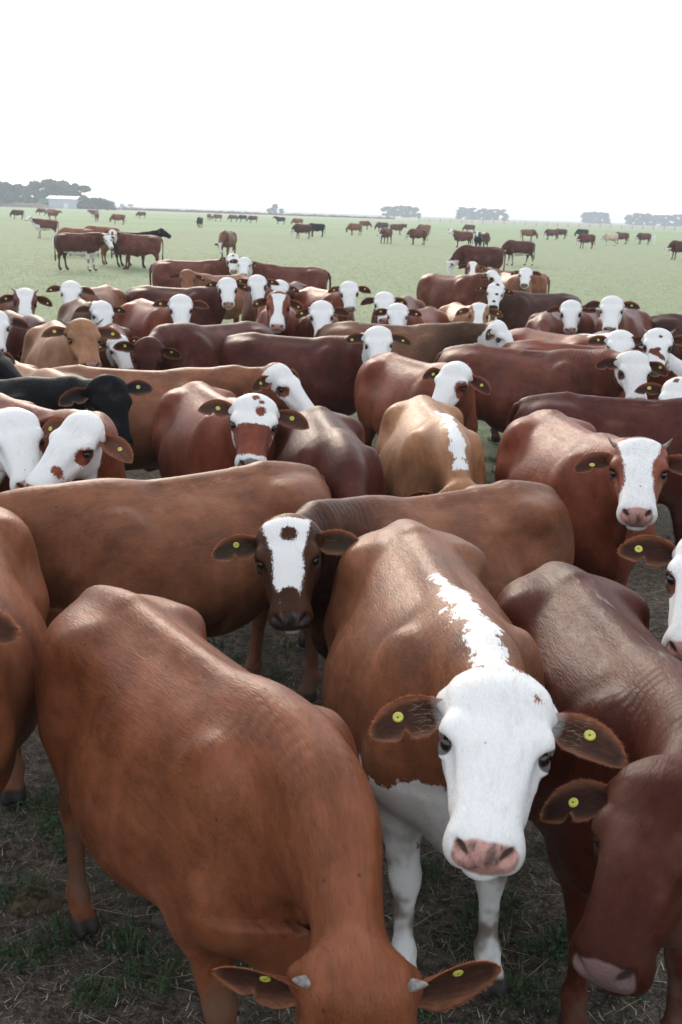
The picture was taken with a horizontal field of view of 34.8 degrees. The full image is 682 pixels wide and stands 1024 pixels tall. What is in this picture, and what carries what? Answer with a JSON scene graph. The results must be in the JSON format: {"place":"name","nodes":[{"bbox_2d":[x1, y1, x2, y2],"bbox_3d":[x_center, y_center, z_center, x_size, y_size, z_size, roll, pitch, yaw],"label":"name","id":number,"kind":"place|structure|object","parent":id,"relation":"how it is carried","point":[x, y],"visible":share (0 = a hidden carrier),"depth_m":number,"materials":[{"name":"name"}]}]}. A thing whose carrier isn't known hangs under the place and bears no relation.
{"place":"outdoors","nodes":[
{"label":"outdoors","id":0,"kind":"place"},
{"bbox_2d":[0,206,681,1023],"bbox_3d":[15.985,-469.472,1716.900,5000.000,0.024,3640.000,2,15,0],"label":"ground","id":1,"kind":"structure","parent":0,"point":[264,238],"depth_m":6.20,"materials":[{"name":"plant"}]},
{"bbox_2d":[0,351,22,379],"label":"cow","id":2,"kind":"object","parent":1,"relation":"on","point":[8,370],"visible":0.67,"depth_m":7.70},
{"bbox_2d":[0,311,29,352],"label":"cow","id":3,"kind":"object","parent":1,"relation":"on","point":[6,322],"visible":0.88,"depth_m":10.06},
{"bbox_2d":[10,209,23,218],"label":"cow","id":4,"kind":"object","parent":1,"relation":"on","point":[14,212],"visible":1,"depth_m":154.39},
{"bbox_2d":[4,183,31,202],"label":"broadleaf tree","id":5,"kind":"object","parent":1,"relation":"on","point":[15,191],"visible":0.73,"depth_m":517.75,"materials":[{"name":"green plant"}]},
{"bbox_2d":[0,507,49,805],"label":"cow","id":6,"kind":"object","parent":1,"relation":"on","point":[24,602],"visible":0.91,"depth_m":3.69},
{"bbox_2d":[3,310,46,361],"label":"cow","id":7,"kind":"object","parent":1,"relation":"on","point":[14,341],"visible":0.07,"depth_m":11.12},
{"bbox_2d":[0,288,52,314],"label":"cow","id":8,"kind":"object","parent":1,"relation":"on","point":[22,301],"visible":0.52,"depth_m":12.47},
{"bbox_2d":[0,202,57,208],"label":"earth bank","id":9,"kind":"structure","parent":1,"relation":"on","point":[29,205],"depth_m":478.81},
{"bbox_2d":[0,196,14,203],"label":"scrub bush","id":10,"kind":"object","parent":9,"relation":"on","point":[5,199],"visible":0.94,"depth_m":479.52,"materials":[{"name":"green plant"}]},
{"bbox_2d":[18,196,39,202],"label":"scrub bush","id":11,"kind":"object","parent":1,"relation":"on","point":[27,199],"visible":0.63,"depth_m":484.14,"materials":[{"name":"green plant"}]},
{"bbox_2d":[0,407,65,489],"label":"cow","id":12,"kind":"object","parent":1,"relation":"on","point":[22,446],"visible":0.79,"depth_m":5.44},
{"bbox_2d":[26,179,44,200],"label":"broadleaf tree","id":13,"kind":"object","parent":1,"relation":"on","point":[33,187],"visible":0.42,"depth_m":535.48,"materials":[{"name":"green plant"}]},
{"bbox_2d":[7,887,66,917],"bbox_3d":[-1.111,1.392,3.902,0.211,0.074,0.181,10,17,27],"label":"dung pat","id":14,"kind":"object","parent":1,"relation":"on","point":[43,902],"visible":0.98,"depth_m":3.87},
{"bbox_2d":[14,360,67,376],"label":"cow","id":15,"kind":"object","parent":1,"relation":"on","point":[25,370],"visible":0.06,"depth_m":8.05},
{"bbox_2d":[25,216,58,237],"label":"cow","id":16,"kind":"object","parent":1,"relation":"on","point":[44,224],"visible":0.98,"depth_m":76.36},
{"bbox_2d":[36,178,65,201],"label":"broadleaf tree","id":17,"kind":"object","parent":1,"relation":"on","point":[50,186],"visible":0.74,"depth_m":520.42,"materials":[{"name":"green plant"}]},
{"bbox_2d":[39,195,82,208],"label":"barn","id":18,"kind":"structure","parent":1,"relation":"on","point":[66,202],"depth_m":496.73,"materials":[{"name":"white"}]},
{"bbox_2d":[0,393,133,491],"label":"cow","id":19,"kind":"object","parent":1,"relation":"on","point":[80,445],"visible":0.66,"depth_m":5.29},
{"bbox_2d":[20,318,121,368],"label":"cow","id":20,"kind":"object","parent":1,"relation":"on","point":[55,343],"visible":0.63,"depth_m":9.09},
{"bbox_2d":[53,227,94,255],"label":"cow","id":21,"kind":"object","parent":1,"relation":"on","point":[68,230],"visible":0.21,"depth_m":51.66},
{"bbox_2d":[0,373,152,447],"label":"cow","id":22,"kind":"object","parent":1,"relation":"on","point":[108,395],"visible":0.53,"depth_m":6.81},
{"bbox_2d":[63,182,91,198],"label":"broadleaf tree","id":23,"kind":"object","parent":1,"relation":"on","point":[74,189],"visible":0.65,"depth_m":527.07,"materials":[{"name":"green plant"}]},
{"bbox_2d":[54,232,114,270],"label":"cow","id":24,"kind":"object","parent":1,"relation":"on","point":[88,245],"visible":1,"depth_m":40.20},
{"bbox_2d":[46,281,126,322],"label":"cow","id":25,"kind":"object","parent":1,"relation":"on","point":[70,291],"visible":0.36,"depth_m":14.89},
{"bbox_2d":[78,197,101,209],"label":"scrub bush","id":26,"kind":"object","parent":1,"relation":"on","point":[91,205],"visible":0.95,"depth_m":499.53,"materials":[{"name":"green plant"}]},
{"bbox_2d":[57,298,126,326],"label":"cow","id":27,"kind":"object","parent":1,"relation":"on","point":[95,311],"visible":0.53,"depth_m":12.77},
{"bbox_2d":[84,225,119,253],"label":"cow","id":28,"kind":"object","parent":1,"relation":"on","point":[98,229],"visible":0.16,"depth_m":54.52},
{"bbox_2d":[94,197,109,209],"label":"scrub bush","id":29,"kind":"object","parent":1,"relation":"on","point":[104,202],"visible":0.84,"depth_m":503.50,"materials":[{"name":"green plant"}]},
{"bbox_2d":[103,200,115,209],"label":"scrub bush","id":30,"kind":"object","parent":1,"relation":"on","point":[111,205],"visible":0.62,"depth_m":509.56,"materials":[{"name":"green plant"}]},
{"bbox_2d":[98,233,131,265],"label":"cow","id":31,"kind":"object","parent":1,"relation":"on","point":[104,248],"visible":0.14,"depth_m":45.05},
{"bbox_2d":[109,214,125,224],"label":"cow","id":32,"kind":"object","parent":1,"relation":"on","point":[115,217],"visible":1,"depth_m":138.49},
{"bbox_2d":[98,323,140,369],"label":"cow","id":33,"kind":"object","parent":1,"relation":"on","point":[110,357],"visible":0.46,"depth_m":11.30},
{"bbox_2d":[104,230,163,269],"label":"cow","id":34,"kind":"object","parent":1,"relation":"on","point":[127,245],"visible":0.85,"depth_m":41.93},
{"bbox_2d":[111,228,170,267],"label":"cow","id":35,"kind":"object","parent":1,"relation":"on","point":[160,232],"visible":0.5,"depth_m":43.57},
{"bbox_2d":[115,294,208,337],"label":"cow","id":36,"kind":"object","parent":1,"relation":"on","point":[141,318],"visible":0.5,"depth_m":12.88},
{"bbox_2d":[0,460,331,702],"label":"cow","id":37,"kind":"object","parent":1,"relation":"on","point":[162,537],"visible":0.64,"depth_m":4.69},
{"bbox_2d":[51,362,313,471],"bbox_3d":[-1.282,-0.502,8.194,2.279,1.374,0.783,5,16,10],"label":"cow","id":38,"kind":"object","parent":1,"relation":"on","point":[278,383],"visible":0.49,"depth_m":7.86},
{"bbox_2d":[126,277,249,324],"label":"cow","id":39,"kind":"object","parent":1,"relation":"on","point":[218,297],"visible":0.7,"depth_m":15.60},
{"bbox_2d":[113,321,274,370],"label":"cow","id":40,"kind":"object","parent":1,"relation":"on","point":[168,346],"visible":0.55,"depth_m":10.56},
{"bbox_2d":[149,254,240,287],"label":"cow","id":41,"kind":"object","parent":1,"relation":"on","point":[162,270],"visible":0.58,"depth_m":23.33},
{"bbox_2d":[168,269,249,322],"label":"cow","id":42,"kind":"object","parent":1,"relation":"on","point":[188,278],"visible":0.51,"depth_m":18.85},
{"bbox_2d":[215,230,236,257],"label":"cow","id":43,"kind":"object","parent":1,"relation":"on","point":[227,239],"visible":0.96,"depth_m":53.99},
{"bbox_2d":[152,380,308,477],"bbox_3d":[-0.736,-0.195,6.989,0.764,1.444,2.286,-4,17,-21],"label":"cow","id":44,"kind":"object","parent":1,"relation":"on","point":[199,426],"visible":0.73,"depth_m":6.58},
{"bbox_2d":[116,207,394,218],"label":"hedge","id":45,"kind":"object","parent":1,"relation":"on","point":[192,210],"visible":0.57,"depth_m":567.90,"materials":[{"name":"green plant"}]},
{"bbox_2d":[236,274,279,321],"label":"cow","id":46,"kind":"object","parent":1,"relation":"on","point":[258,287],"visible":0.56,"depth_m":15.86},
{"bbox_2d":[34,585,502,1023],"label":"cow","id":47,"kind":"object","parent":1,"relation":"on","point":[218,808],"visible":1,"depth_m":2.64},
{"bbox_2d":[252,291,303,336],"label":"cow","id":48,"kind":"object","parent":1,"relation":"on","point":[277,311],"visible":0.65,"depth_m":12.33},
{"bbox_2d":[229,257,330,289],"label":"cow","id":49,"kind":"object","parent":1,"relation":"on","point":[316,277],"visible":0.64,"depth_m":22.95},
{"bbox_2d":[267,280,308,298],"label":"cow","id":50,"kind":"object","parent":1,"relation":"on","point":[291,289],"visible":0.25,"depth_m":16.68},
{"bbox_2d":[290,224,311,238],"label":"cow","id":51,"kind":"object","parent":1,"relation":"on","point":[300,228],"visible":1,"depth_m":98.95},
{"bbox_2d":[305,223,324,236],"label":"cow","id":52,"kind":"object","parent":1,"relation":"on","point":[317,227],"visible":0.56,"depth_m":108.44},
{"bbox_2d":[219,326,411,415],"bbox_3d":[-0.290,-1.164,10.605,2.160,1.437,0.749,12,18,32],"label":"cow","id":53,"kind":"object","parent":1,"relation":"on","point":[326,368],"visible":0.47,"depth_m":10.33},
{"bbox_2d":[294,300,349,337],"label":"cow","id":54,"kind":"object","parent":1,"relation":"on","point":[314,317],"visible":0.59,"depth_m":12.17},
{"bbox_2d":[274,406,387,647],"bbox_3d":[-0.070,0.096,6.332,0.748,1.292,2.071,0,16,-8],"label":"cow","id":55,"kind":"object","parent":1,"relation":"on","point":[337,452],"visible":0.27,"depth_m":5.85},
{"bbox_2d":[292,281,370,321],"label":"cow","id":56,"kind":"object","parent":1,"relation":"on","point":[344,295],"visible":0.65,"depth_m":15.91},
{"bbox_2d":[0,436,668,1023],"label":"weeds","id":57,"kind":"object","parent":1,"relation":"on","point":[132,942],"visible":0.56,"depth_m":3.69,"materials":[{"name":"plant"}]},
{"bbox_2d":[2,472,669,1023],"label":"soil crumbs","id":58,"kind":"object","parent":1,"relation":"on","point":[246,1008],"visible":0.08,"depth_m":3.70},
{"bbox_2d":[0,459,672,1023],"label":"straw","id":59,"kind":"object","parent":1,"relation":"on","point":[244,963],"visible":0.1,"depth_m":3.68,"materials":[{"name":"plant"}]},
{"bbox_2d":[346,223,361,234],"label":"cow","id":60,"kind":"object","parent":1,"relation":"on","point":[352,226],"visible":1,"depth_m":122.66},
{"bbox_2d":[374,222,388,231],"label":"cow","id":61,"kind":"object","parent":1,"relation":"on","point":[379,225],"visible":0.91,"depth_m":150.94},
{"bbox_2d":[376,228,392,243],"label":"cow","id":62,"kind":"object","parent":1,"relation":"on","point":[384,233],"visible":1,"depth_m":91.20},
{"bbox_2d":[380,206,391,216],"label":"broadleaf tree","id":63,"kind":"object","parent":1,"relation":"on","point":[384,209],"visible":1,"depth_m":946.36,"materials":[{"name":"green plant"}]},
{"bbox_2d":[210,479,574,658],"bbox_3d":[0.282,0.478,4.975,2.107,1.298,0.758,-13,21,-43],"label":"cow","id":64,"kind":"object","parent":1,"relation":"on","point":[512,530],"visible":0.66,"depth_m":4.70},
{"bbox_2d":[360,291,425,323],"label":"cow","id":65,"kind":"object","parent":1,"relation":"on","point":[385,299],"visible":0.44,"depth_m":14.33},
{"bbox_2d":[389,206,401,216],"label":"broadleaf tree","id":66,"kind":"object","parent":1,"relation":"on","point":[394,212],"visible":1,"depth_m":941.42,"materials":[{"name":"green plant"}]},
{"bbox_2d":[390,224,406,234],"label":"cow","id":67,"kind":"object","parent":1,"relation":"on","point":[397,227],"visible":0.91,"depth_m":133.16},
{"bbox_2d":[400,205,413,217],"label":"broadleaf tree","id":68,"kind":"object","parent":1,"relation":"on","point":[407,210],"visible":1,"depth_m":945.65,"materials":[{"name":"green plant"}]},
{"bbox_2d":[372,303,448,324],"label":"cow","id":69,"kind":"object","parent":1,"relation":"on","point":[399,314],"visible":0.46,"depth_m":13.33},
{"bbox_2d":[314,320,513,362],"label":"cow","id":70,"kind":"object","parent":1,"relation":"on","point":[430,342],"visible":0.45,"depth_m":11.39},
{"bbox_2d":[411,207,420,217],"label":"broadleaf tree","id":71,"kind":"object","parent":1,"relation":"on","point":[415,210],"visible":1,"depth_m":943.43,"materials":[{"name":"green plant"}]},
{"bbox_2d":[405,228,427,244],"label":"cow","id":72,"kind":"object","parent":1,"relation":"on","point":[412,233],"visible":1,"depth_m":91.69},
{"bbox_2d":[354,352,490,446],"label":"cow","id":73,"kind":"object","parent":1,"relation":"on","point":[385,381],"visible":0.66,"depth_m":8.87},
{"bbox_2d":[375,395,485,496],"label":"cow","id":74,"kind":"object","parent":1,"relation":"on","point":[426,445],"visible":0.47,"depth_m":6.40},
{"bbox_2d":[455,207,464,218],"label":"gum tree","id":75,"kind":"object","parent":1,"relation":"on","point":[460,210],"visible":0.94,"depth_m":1034.64,"materials":[{"name":"green plant"}]},
{"bbox_2d":[416,270,504,308],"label":"cow","id":76,"kind":"object","parent":1,"relation":"on","point":[436,291],"visible":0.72,"depth_m":21.63},
{"bbox_2d":[449,229,472,246],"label":"cow","id":77,"kind":"object","parent":1,"relation":"on","point":[458,236],"visible":0.98,"depth_m":87.64},
{"bbox_2d":[438,302,502,322],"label":"cow","id":78,"kind":"object","parent":1,"relation":"on","point":[478,312],"visible":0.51,"depth_m":13.92},
{"bbox_2d":[467,207,476,219],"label":"gum tree","id":79,"kind":"object","parent":1,"relation":"on","point":[472,215],"visible":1,"depth_m":1017.35,"materials":[{"name":"green plant"}]},
{"bbox_2d":[322,519,628,998],"bbox_3d":[0.340,0.823,3.563,0.760,1.378,2.395,0,15,-6],"label":"cow","id":80,"kind":"object","parent":1,"relation":"on","point":[436,697],"visible":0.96,"depth_m":3.18},
{"bbox_2d":[446,245,505,274],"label":"cow","id":81,"kind":"object","parent":1,"relation":"on","point":[492,257],"visible":0.88,"depth_m":39.92},
{"bbox_2d":[473,231,482,246],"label":"cow","id":82,"kind":"object","parent":1,"relation":"on","point":[478,237],"visible":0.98,"depth_m":81.07},
{"bbox_2d":[483,232,490,246],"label":"cow","id":83,"kind":"object","parent":1,"relation":"on","point":[486,238],"visible":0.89,"depth_m":86.73},
{"bbox_2d":[485,209,495,219],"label":"gum tree","id":84,"kind":"object","parent":1,"relation":"on","point":[491,213],"visible":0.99,"depth_m":1008.83,"materials":[{"name":"green plant"}]},
{"bbox_2d":[458,261,549,321],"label":"cow","id":85,"kind":"object","parent":1,"relation":"on","point":[539,284],"visible":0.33,"depth_m":24.30},
{"bbox_2d":[500,209,509,220],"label":"gum tree","id":86,"kind":"object","parent":1,"relation":"on","point":[505,216],"visible":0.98,"depth_m":1034.81,"materials":[{"name":"green plant"}]},
{"bbox_2d":[492,267,541,320],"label":"cow","id":87,"kind":"object","parent":1,"relation":"on","point":[520,280],"visible":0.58,"depth_m":22.61},
{"bbox_2d":[501,240,534,265],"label":"cow","id":88,"kind":"object","parent":1,"relation":"on","point":[513,248],"visible":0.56,"depth_m":57.64},
{"bbox_2d":[475,283,581,329],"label":"cow","id":89,"kind":"object","parent":1,"relation":"on","point":[517,309],"visible":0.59,"depth_m":17.42},
{"bbox_2d":[520,229,537,240],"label":"cow","id":90,"kind":"object","parent":1,"relation":"on","point":[529,232],"visible":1,"depth_m":123.41},
{"bbox_2d":[525,311,566,334],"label":"cow","id":91,"kind":"object","parent":1,"relation":"on","point":[545,321],"visible":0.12,"depth_m":13.53},
{"bbox_2d":[419,218,674,230],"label":"pasture fence","id":92,"kind":"object","parent":1,"relation":"on","point":[550,224],"visible":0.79,"depth_m":414.95,"materials":[{"name":"wood"}]},
{"bbox_2d":[543,229,558,239],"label":"cow","id":93,"kind":"object","parent":1,"relation":"on","point":[550,232],"visible":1,"depth_m":134.17},
{"bbox_2d":[434,343,668,432],"bbox_3d":[1.814,-0.873,9.861,2.227,1.407,0.781,14,19,36],"label":"cow","id":94,"kind":"object","parent":1,"relation":"on","point":[511,376],"visible":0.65,"depth_m":9.58},
{"bbox_2d":[490,328,642,442],"bbox_3d":[2.343,-1.258,11.275,0.771,1.435,2.292,-6,17,-26],"label":"cow","id":95,"kind":"object","parent":1,"relation":"on","point":[619,340],"visible":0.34,"depth_m":10.90},
{"bbox_2d":[546,300,599,334],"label":"cow","id":96,"kind":"object","parent":1,"relation":"on","point":[576,317],"visible":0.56,"depth_m":13.76},
{"bbox_2d":[575,233,595,248],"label":"cow","id":97,"kind":"object","parent":1,"relation":"on","point":[584,238],"visible":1,"depth_m":97.97},
{"bbox_2d":[492,339,681,430],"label":"cow","id":98,"kind":"object","parent":1,"relation":"on","point":[673,364],"visible":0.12,"depth_m":10.54},
{"bbox_2d":[495,561,681,1023],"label":"cow","id":99,"kind":"object","parent":1,"relation":"on","point":[613,839],"visible":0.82,"depth_m":2.88},
{"bbox_2d":[495,409,681,585],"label":"cow","id":100,"kind":"object","parent":1,"relation":"on","point":[607,487],"visible":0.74,"depth_m":5.69},
{"bbox_2d":[506,391,681,545],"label":"cow","id":101,"kind":"object","parent":1,"relation":"on","point":[659,421],"visible":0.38,"depth_m":7.53},
{"bbox_2d":[588,211,600,223],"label":"gum tree","id":102,"kind":"object","parent":1,"relation":"on","point":[594,216],"visible":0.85,"depth_m":1094.30,"materials":[{"name":"green plant"}]},
{"bbox_2d":[594,212,607,223],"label":"gum tree","id":103,"kind":"object","parent":1,"relation":"on","point":[601,217],"visible":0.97,"depth_m":1076.36,"materials":[{"name":"green plant"}]},
{"bbox_2d":[599,232,617,245],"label":"cow","id":104,"kind":"object","parent":1,"relation":"on","point":[606,236],"visible":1,"depth_m":113.97},
{"bbox_2d":[584,295,651,335],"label":"cow","id":105,"kind":"object","parent":1,"relation":"on","point":[632,319],"visible":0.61,"depth_m":13.12},
{"bbox_2d":[612,232,628,243],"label":"cow","id":106,"kind":"object","parent":1,"relation":"on","point":[622,236],"visible":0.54,"depth_m":123.29},
{"bbox_2d":[627,213,640,224],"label":"gum tree","id":107,"kind":"object","parent":1,"relation":"on","point":[634,217],"visible":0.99,"depth_m":1038.17,"materials":[{"name":"green plant"}]},
{"bbox_2d":[594,328,681,399],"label":"cow","id":108,"kind":"object","parent":1,"relation":"on","point":[657,343],"visible":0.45,"depth_m":10.08},
{"bbox_2d":[635,233,650,244],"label":"cow","id":109,"kind":"object","parent":1,"relation":"on","point":[642,236],"visible":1,"depth_m":125.82},
{"bbox_2d":[616,534,681,661],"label":"cow","id":110,"kind":"object","parent":1,"relation":"on","point":[654,551],"visible":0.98,"depth_m":3.69},
{"bbox_2d":[650,215,659,225],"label":"gum tree","id":111,"kind":"object","parent":1,"relation":"on","point":[655,219],"visible":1,"depth_m":1029.85,"materials":[{"name":"green plant"}]},
{"bbox_2d":[634,376,681,399],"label":"cow","id":112,"kind":"object","parent":1,"relation":"on","point":[671,388],"visible":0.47,"depth_m":7.70},
{"bbox_2d":[650,313,681,360],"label":"cow","id":113,"kind":"object","parent":1,"relation":"on","point":[669,322],"visible":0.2,"depth_m":14.44},
{"bbox_2d":[662,215,673,225],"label":"gum tree","id":114,"kind":"object","parent":1,"relation":"on","point":[668,219],"visible":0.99,"depth_m":1038.43,"materials":[{"name":"green plant"}]},
{"bbox_2d":[665,240,681,259],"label":"cow","id":115,"kind":"object","parent":1,"relation":"on","point":[675,246],"visible":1,"depth_m":75.85},
{"bbox_2d":[671,214,681,226],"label":"gum tree","id":116,"kind":"object","parent":1,"relation":"on","point":[676,220],"visible":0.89,"depth_m":1070.63,"materials":[{"name":"green plant"}]},
{"bbox_2d":[0,241,681,441],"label":"grass","id":117,"kind":"structure","parent":0,"point":[332,282],"depth_m":40.93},
{"bbox_2d":[0,0,681,223],"label":"sky","id":118,"kind":"structure","parent":0,"point":[553,110],"materials":[{"name":"white"}]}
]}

